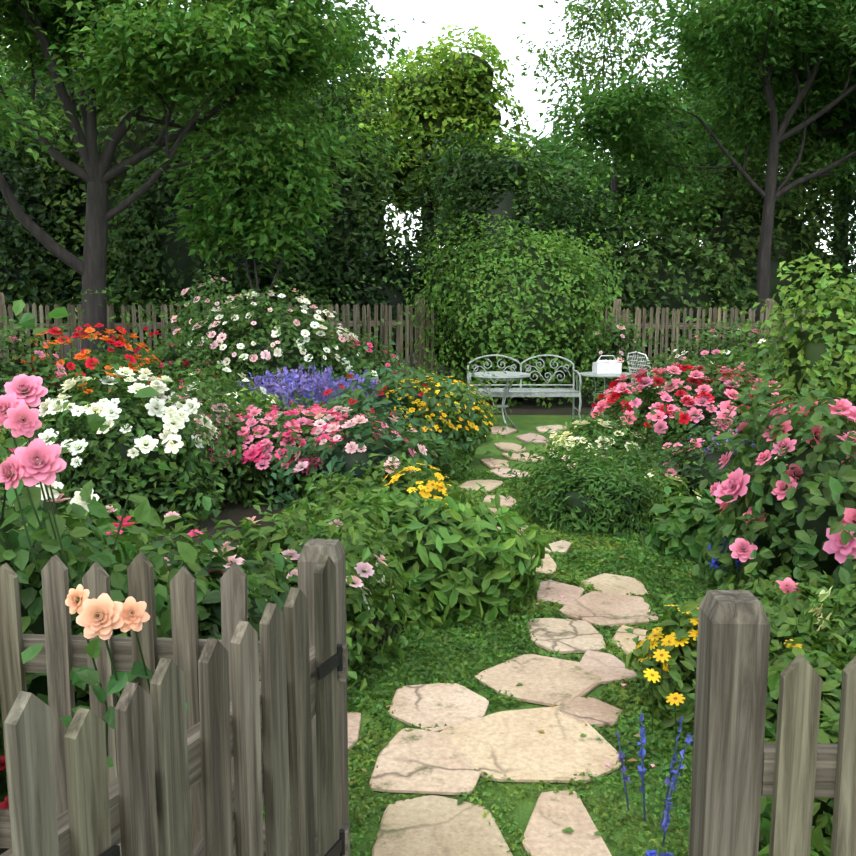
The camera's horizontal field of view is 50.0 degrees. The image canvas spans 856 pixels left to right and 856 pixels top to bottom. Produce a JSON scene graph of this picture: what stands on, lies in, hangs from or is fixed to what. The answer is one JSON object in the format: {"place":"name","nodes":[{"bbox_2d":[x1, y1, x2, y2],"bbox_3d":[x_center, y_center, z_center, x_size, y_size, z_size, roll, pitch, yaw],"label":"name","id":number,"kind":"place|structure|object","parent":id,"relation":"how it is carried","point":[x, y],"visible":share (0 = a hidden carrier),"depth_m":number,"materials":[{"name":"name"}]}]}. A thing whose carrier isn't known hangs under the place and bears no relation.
{"place":"outdoors","nodes":[
{"label":"outdoors","id":0,"kind":"place"},
{"bbox_2d":[0,451,418,854],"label":"bed ground","id":1,"kind":"structure","parent":0,"point":[234,513],"depth_m":6.66,"materials":[{"name":"green plant"}]},
{"bbox_2d":[0,310,86,453],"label":"roses","id":2,"kind":"object","parent":1,"relation":"on","point":[11,370],"visible":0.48,"depth_m":9.20,"materials":[{"name":"pink plant"}]},
{"bbox_2d":[14,269,183,424],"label":"orange roses","id":3,"kind":"object","parent":1,"relation":"on","point":[83,359],"visible":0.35,"depth_m":9.77,"materials":[{"name":"plant"}]},
{"bbox_2d":[22,334,238,530],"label":"white roses","id":4,"kind":"object","parent":1,"relation":"on","point":[105,445],"visible":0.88,"depth_m":6.30,"materials":[{"name":"plant"}]},
{"bbox_2d":[0,300,283,801],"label":"climbing rose","id":5,"kind":"object","parent":1,"relation":"on","point":[34,546],"visible":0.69,"depth_m":2.54,"materials":[{"name":"green plant"}]},
{"bbox_2d":[92,288,223,395],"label":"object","id":6,"kind":"object","parent":1,"relation":"on","point":[175,350],"visible":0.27,"depth_m":10.45,"materials":[{"name":"green plant"}]},
{"bbox_2d":[0,539,348,855],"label":"fence pickets","id":7,"kind":"object","parent":1,"relation":"on","point":[96,584],"visible":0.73,"depth_m":2.26,"materials":[{"name":"grey wood"}]},
{"bbox_2d":[0,634,349,855],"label":"fence rails","id":8,"kind":"object","parent":7,"relation":"attached to","point":[122,655],"visible":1,"depth_m":2.29,"materials":[{"name":"grey wood"}]},
{"bbox_2d":[107,362,282,426],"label":"white roses","id":9,"kind":"object","parent":1,"relation":"on","point":[237,389],"visible":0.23,"depth_m":9.18,"materials":[{"name":"plant"}]},
{"bbox_2d":[130,370,262,509],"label":"white pink roses","id":10,"kind":"object","parent":1,"relation":"on","point":[219,406],"visible":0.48,"depth_m":6.99,"materials":[{"name":"plant"}]},
{"bbox_2d":[0,468,408,796],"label":"flowering shrub","id":11,"kind":"object","parent":1,"relation":"on","point":[209,614],"visible":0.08,"depth_m":3.26,"materials":[{"name":"green plant"}]},
{"bbox_2d":[0,327,490,808],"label":"bed greenery","id":12,"kind":"object","parent":1,"relation":"on","point":[359,443],"visible":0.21,"depth_m":4.39,"materials":[{"name":"green plant"}]},
{"bbox_2d":[236,363,380,420],"bbox_3d":[-1.223,-0.238,9.907,1.627,0.950,1.435,0,8,-1],"label":"purple salvia","id":13,"kind":"object","parent":1,"relation":"on","point":[317,384],"visible":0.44,"depth_m":9.62,"materials":[{"name":"purple plant"}]},
{"bbox_2d":[201,388,454,507],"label":"hot pink roses","id":14,"kind":"object","parent":1,"relation":"on","point":[254,454],"visible":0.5,"depth_m":7.14,"materials":[{"name":"pink plant"}]},
{"bbox_2d":[285,452,472,536],"bbox_3d":[-0.308,0.419,6.245,1.271,0.654,1.760,0,8,-1],"label":"mixed bush","id":15,"kind":"object","parent":1,"relation":"on","point":[432,485],"visible":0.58,"depth_m":6.09,"materials":[{"name":"green plant"}]},
{"bbox_2d":[317,482,551,628],"bbox_3d":[-0.032,0.628,4.786,1.113,0.686,1.368,5,9,32],"label":"leafy shrub","id":16,"kind":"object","parent":1,"relation":"on","point":[455,554],"depth_m":4.55,"materials":[{"name":"green plant"}]},
{"bbox_2d":[371,332,518,465],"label":"yellow flowers","id":17,"kind":"object","parent":1,"relation":"on","point":[443,425],"visible":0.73,"depth_m":8.72,"materials":[{"name":"plant"}]},
{"bbox_2d":[52,330,667,414],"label":"bed ground","id":18,"kind":"structure","parent":0,"point":[528,406],"depth_m":14.04,"materials":[{"name":"soil"}]},
{"bbox_2d":[0,0,425,357],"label":"tree","id":19,"kind":"object","parent":18,"relation":"on","point":[240,50],"depth_m":12.08,"materials":[{"name":"green plant"}]},
{"bbox_2d":[0,292,433,397],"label":"fence pickets","id":20,"kind":"object","parent":18,"relation":"on","point":[386,313],"visible":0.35,"depth_m":14.32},
{"bbox_2d":[0,320,434,373],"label":"fence rails","id":21,"kind":"object","parent":20,"relation":"attached to","point":[158,324],"visible":0.22,"depth_m":13.37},
{"bbox_2d":[154,148,351,326],"bbox_3d":[-2.490,-2.185,13.236,2.907,3.844,2.261,0,8,-1],"label":"young tree","id":22,"kind":"object","parent":18,"relation":"on","point":[265,219],"depth_m":12.68,"materials":[{"name":"green plant"}]},
{"bbox_2d":[302,40,421,214],"bbox_3d":[-1.942,-8.269,25.849,5.262,5.667,3.880,-6,10,-36],"label":"tree","id":23,"kind":"object","parent":18,"relation":"on","point":[364,79],"visible":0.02,"depth_m":25.26,"materials":[{"name":"green plant"}]},
{"bbox_2d":[0,0,855,374],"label":"understory shrubs","id":24,"kind":"object","parent":18,"relation":"on","point":[352,248],"visible":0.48,"depth_m":17.26,"materials":[{"name":"green plant"}]},
{"bbox_2d":[340,25,537,361],"bbox_3d":[0.279,-5.597,23.025,4.849,7.915,4.191,0,8,-1],"label":"tree","id":25,"kind":"object","parent":18,"relation":"on","point":[453,91],"depth_m":21.54,"materials":[{"name":"green plant"}]},
{"bbox_2d":[404,135,738,407],"bbox_3d":[2.061,-2.249,13.828,4.832,3.840,3.716,0,8,-1],"label":"dome shrub","id":26,"kind":"object","parent":18,"relation":"on","point":[522,300],"visible":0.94,"depth_m":13.56,"materials":[{"name":"green plant"}]},
{"bbox_2d":[515,130,638,236],"bbox_3d":[4.705,-5.916,28.857,5.324,6.950,5.895,0,8,-1],"label":"tree","id":27,"kind":"object","parent":18,"relation":"on","point":[570,160],"visible":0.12,"depth_m":27.38,"materials":[{"name":"green plant"}]},
{"bbox_2d":[564,301,658,409],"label":"pale roses","id":28,"kind":"object","parent":18,"relation":"on","point":[614,349],"visible":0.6,"depth_m":13.39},
{"bbox_2d":[571,64,829,240],"bbox_3d":[8.350,-6.735,27.703,8.100,8.890,7.697,0,8,-1],"label":"tree","id":29,"kind":"object","parent":18,"relation":"on","point":[793,196],"depth_m":26.08,"materials":[{"name":"green plant"}]},
{"bbox_2d":[618,291,807,396],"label":"roses","id":30,"kind":"object","parent":18,"relation":"on","point":[723,346],"visible":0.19,"depth_m":12.26,"materials":[{"name":"green plant"}]},
{"bbox_2d":[598,299,853,391],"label":"fence pickets","id":31,"kind":"object","parent":18,"relation":"on","point":[733,315],"visible":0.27,"depth_m":14.90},
{"bbox_2d":[602,323,800,374],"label":"fence rails","id":32,"kind":"object","parent":31,"relation":"attached to","point":[670,324],"depth_m":14.91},
{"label":"tree trunk","id":33,"kind":"object","parent":18,"relation":"on","visible":0},
{"bbox_2d":[399,127,594,247],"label":"tree","id":34,"kind":"object","parent":33,"relation":"attached to","point":[401,212],"visible":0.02,"depth_m":40.60,"materials":[{"name":"green plant"}]},
{"bbox_3d":[-7.240,-3.696,21.517,0.535,4.583,0.380,0,8,-1],"label":"trunk","id":35,"kind":"object","parent":18,"relation":"on","visible":0},
{"bbox_2d":[0,35,213,236],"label":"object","id":36,"kind":"object","parent":35,"relation":"attached to","point":[45,88],"depth_m":18.22,"materials":[{"name":"green plant"}]},
{"bbox_2d":[197,71,402,216],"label":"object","id":37,"kind":"object","parent":36,"relation":"attached to","point":[385,154],"visible":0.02,"depth_m":19.02,"materials":[{"name":"green plant"}]},
{"bbox_3d":[-4.657,-4.804,26.440,0.720,5.438,0.380,0,8,-1],"label":"trunk","id":38,"kind":"object","parent":18,"relation":"on","visible":0},
{"bbox_2d":[210,83,401,202],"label":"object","id":39,"kind":"object","parent":38,"relation":"attached to","point":[350,120],"depth_m":24.03,"materials":[{"name":"green plant"}]},
{"bbox_3d":[2.377,-2.988,21.217,0.511,3.268,0.380,0,8,-1],"label":"trunk","id":40,"kind":"object","parent":18,"relation":"on","visible":0},
{"bbox_2d":[427,126,652,254],"bbox_3d":[2.525,-4.801,20.653,5.121,3.518,3.924,-1,8,-9],"label":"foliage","id":41,"kind":"object","parent":40,"relation":"attached to","point":[516,170],"visible":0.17,"depth_m":19.62,"materials":[{"name":"green plant"}]},
{"bbox_3d":[6.132,-3.685,23.182,0.555,4.108,0.380,0,8,-1],"label":"trunk","id":42,"kind":"object","parent":18,"relation":"on","visible":0},
{"bbox_2d":[577,86,780,241],"bbox_3d":[5.922,-6.347,22.532,4.822,4.220,4.678,1,8,8],"label":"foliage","id":43,"kind":"object","parent":42,"relation":"attached to","point":[720,161],"visible":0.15,"depth_m":21.62,"materials":[{"name":"green plant"}]},
{"bbox_2d":[75,308,761,855],"bbox_3d":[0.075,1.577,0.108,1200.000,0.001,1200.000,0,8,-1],"label":"ground","id":44,"kind":"structure","parent":0,"point":[521,812],"depth_m":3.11,"materials":[{"name":"green plant"}]},
{"bbox_2d":[4,554,339,855],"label":"gate pickets","id":45,"kind":"object","parent":44,"relation":"on","point":[151,729],"visible":1,"depth_m":1.70,"materials":[{"name":"grey wood"}]},
{"bbox_2d":[0,646,317,855],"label":"gate rails","id":46,"kind":"object","parent":45,"relation":"attached to","point":[194,747],"visible":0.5,"depth_m":1.66,"materials":[{"name":"grey wood"}]},
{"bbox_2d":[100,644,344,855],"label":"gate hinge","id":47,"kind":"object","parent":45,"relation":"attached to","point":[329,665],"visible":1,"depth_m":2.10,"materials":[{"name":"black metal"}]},
{"bbox_2d":[193,694,315,855],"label":"gate brace","id":48,"kind":"object","parent":45,"relation":"attached to","point":[198,849],"visible":0.2,"depth_m":1.82,"materials":[{"name":"grey wood"}]},
{"bbox_2d":[471,371,530,430],"bbox_3d":[0.880,-0.311,11.214,0.732,0.708,0.732,-3,8,-18],"label":"bistro table","id":49,"kind":"object","parent":44,"relation":"on","point":[507,375],"visible":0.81,"depth_m":11.10,"materials":[{"name":"paint"}]},
{"bbox_2d":[347,425,657,855],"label":"stepping stones","id":50,"kind":"object","parent":44,"relation":"on","point":[515,745],"visible":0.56,"depth_m":3.32,"materials":[{"name":"beige stone"}]},
{"bbox_2d":[348,511,690,833],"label":"fallen leaves","id":51,"kind":"object","parent":44,"relation":"on","point":[568,829],"visible":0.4,"depth_m":3.24,"materials":[{"name":"brown plant"}]},
{"bbox_2d":[467,354,581,421],"bbox_3d":[1.232,-0.501,11.943,1.470,0.878,0.638,0,8,-1],"label":"bench","id":52,"kind":"object","parent":44,"relation":"on","point":[573,392],"visible":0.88,"depth_m":12.14,"materials":[{"name":"paint"}]},
{"bbox_2d":[580,372,633,417],"bbox_3d":[2.303,-0.380,11.876,0.726,0.649,0.726,0,8,-1],"label":"side table","id":53,"kind":"object","parent":44,"relation":"on","point":[588,374],"visible":0.5,"depth_m":11.68,"materials":[{"name":"paint"}]},
{"bbox_2d":[592,355,621,373],"bbox_3d":[2.303,-0.818,11.815,0.320,0.236,0.220,-1,8,-6],"label":"white basket","id":54,"kind":"object","parent":53,"relation":"on","point":[606,366],"visible":1,"depth_m":11.72,"materials":[{"name":"white paint"}]},
{"bbox_2d":[627,351,671,388],"bbox_3d":[2.996,-0.569,12.240,0.593,0.922,0.490,-4,9,-25],"label":"garden chair","id":55,"kind":"object","parent":44,"relation":"on","point":[629,367],"visible":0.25,"depth_m":12.14,"materials":[{"name":"white paint"}]},
{"bbox_2d":[623,589,721,726],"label":"yellow flowers","id":56,"kind":"object","parent":44,"relation":"on","point":[678,643],"visible":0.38,"depth_m":3.47,"materials":[{"name":"plant"}]},
{"bbox_2d":[690,429,757,570],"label":"purple flowers","id":57,"kind":"object","parent":44,"relation":"on","point":[718,564],"visible":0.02,"depth_m":4.98,"materials":[{"name":"plant"}]},
{"bbox_2d":[8,0,855,278],"label":"sky","id":58,"kind":"structure","parent":0,"point":[500,20],"materials":[{"name":"white"}]},
{"bbox_2d":[508,0,678,236],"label":"slender tree","id":59,"kind":"object","parent":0,"point":[603,15],"depth_m":21.15,"materials":[{"name":"green plant"}]},
{"bbox_2d":[522,0,855,350],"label":"tree","id":60,"kind":"object","parent":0,"point":[811,25],"depth_m":16.67,"materials":[{"name":"green plant"}]},
{"bbox_2d":[630,512,828,628],"bbox_3d":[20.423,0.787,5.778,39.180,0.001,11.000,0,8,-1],"label":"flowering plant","id":61,"kind":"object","parent":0,"point":[643,529],"depth_m":6.18,"materials":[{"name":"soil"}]},
{"bbox_2d":[397,412,730,526],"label":"path edging plants","id":62,"kind":"object","parent":61,"relation":"on","point":[649,444],"visible":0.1,"depth_m":7.28,"materials":[{"name":"green plant"}]},
{"bbox_2d":[498,426,687,539],"bbox_3d":[1.156,0.329,6.533,1.400,0.748,1.226,-6,10,-38],"label":"mound","id":63,"kind":"object","parent":61,"relation":"on","point":[605,498],"visible":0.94,"depth_m":6.29,"materials":[{"name":"green plant"}]},
{"bbox_2d":[546,411,653,467],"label":"flowers","id":64,"kind":"object","parent":61,"relation":"on","point":[605,424],"visible":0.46,"depth_m":8.28,"materials":[{"name":"plant"}]},
{"bbox_2d":[641,485,730,561],"bbox_3d":[1.666,0.611,5.758,0.595,0.446,0.586,-4,9,-29],"label":"bush","id":65,"kind":"object","parent":61,"relation":"on","point":[684,532],"visible":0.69,"depth_m":5.62,"materials":[{"name":"green plant"}]},
{"bbox_2d":[588,317,795,457],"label":"red pink roses","id":66,"kind":"object","parent":61,"relation":"on","point":[697,395],"visible":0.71,"depth_m":8.74,"materials":[{"name":"plant"}]},
{"bbox_2d":[609,397,855,599],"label":"flowers","id":67,"kind":"object","parent":61,"relation":"on","point":[739,547],"visible":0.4,"depth_m":4.61,"materials":[{"name":"pink plant"}]},
{"bbox_2d":[693,369,771,396],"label":"flowers","id":68,"kind":"object","parent":61,"relation":"on","point":[718,385],"visible":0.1,"depth_m":9.56,"materials":[{"name":"plant"}]},
{"bbox_2d":[615,548,855,855],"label":"plants","id":69,"kind":"object","parent":61,"relation":"on","point":[788,643],"visible":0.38,"depth_m":3.13,"materials":[{"name":"green plant"}]},
{"bbox_2d":[628,332,855,670],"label":"bed greenery","id":70,"kind":"object","parent":61,"relation":"on","point":[707,471],"visible":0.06,"depth_m":6.76,"materials":[{"name":"green plant"}]},
{"bbox_2d":[681,328,855,622],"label":"roses","id":71,"kind":"object","parent":61,"relation":"on","point":[812,509],"visible":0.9,"depth_m":4.41,"materials":[{"name":"green plant"}]},
{"bbox_2d":[688,590,855,855],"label":"fence pickets","id":72,"kind":"object","parent":61,"relation":"on","point":[733,641],"visible":1,"depth_m":1.82,"materials":[{"name":"grey wood"}]},
{"bbox_2d":[761,742,837,797],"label":"fence rails","id":73,"kind":"object","parent":72,"relation":"attached to","point":[825,777],"visible":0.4,"depth_m":1.83,"materials":[{"name":"grey wood"}]},
{"bbox_2d":[720,252,855,434],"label":"shrub","id":74,"kind":"object","parent":61,"relation":"on","point":[823,327],"visible":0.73,"depth_m":8.86,"materials":[{"name":"green plant"}]},
{"bbox_2d":[674,0,829,203],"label":"tree","id":75,"kind":"object","parent":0,"point":[688,75],"depth_m":33.14,"materials":[{"name":"green plant"}]},
{"bbox_2d":[654,0,855,271],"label":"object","id":76,"kind":"object","parent":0,"point":[834,127],"depth_m":19.65,"materials":[{"name":"green plant"}]},
{"bbox_2d":[843,40,855,140],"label":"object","id":77,"kind":"object","parent":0,"point":[844,132],"visible":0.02,"depth_m":20.16,"materials":[{"name":"green plant"}]},
{"label":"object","id":78,"kind":"structure","parent":0,"visible":0},
{"bbox_2d":[126,250,279,371],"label":"tall pink roses","id":79,"kind":"object","parent":78,"relation":"on","point":[195,307],"visible":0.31,"depth_m":11.69,"materials":[{"name":"plant"}]},
{"bbox_2d":[175,272,421,393],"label":"tall white roses","id":80,"kind":"object","parent":78,"relation":"on","point":[270,344],"visible":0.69,"depth_m":11.04,"materials":[{"name":"plant"}]},
{"bbox_2d":[287,306,411,397],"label":"mixed roses","id":81,"kind":"object","parent":78,"relation":"on","point":[368,358],"visible":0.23,"depth_m":11.66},
{"bbox_3d":[-11.617,-3.433,20.495,0.468,4.335,0.380,0,8,-1],"label":"trunk","id":82,"kind":"object","parent":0,"visible":0},
{"bbox_2d":[0,47,76,244],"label":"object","id":83,"kind":"object","parent":82,"relation":"attached to","point":[23,142],"depth_m":18.04,"materials":[{"name":"green plant"}]}
]}

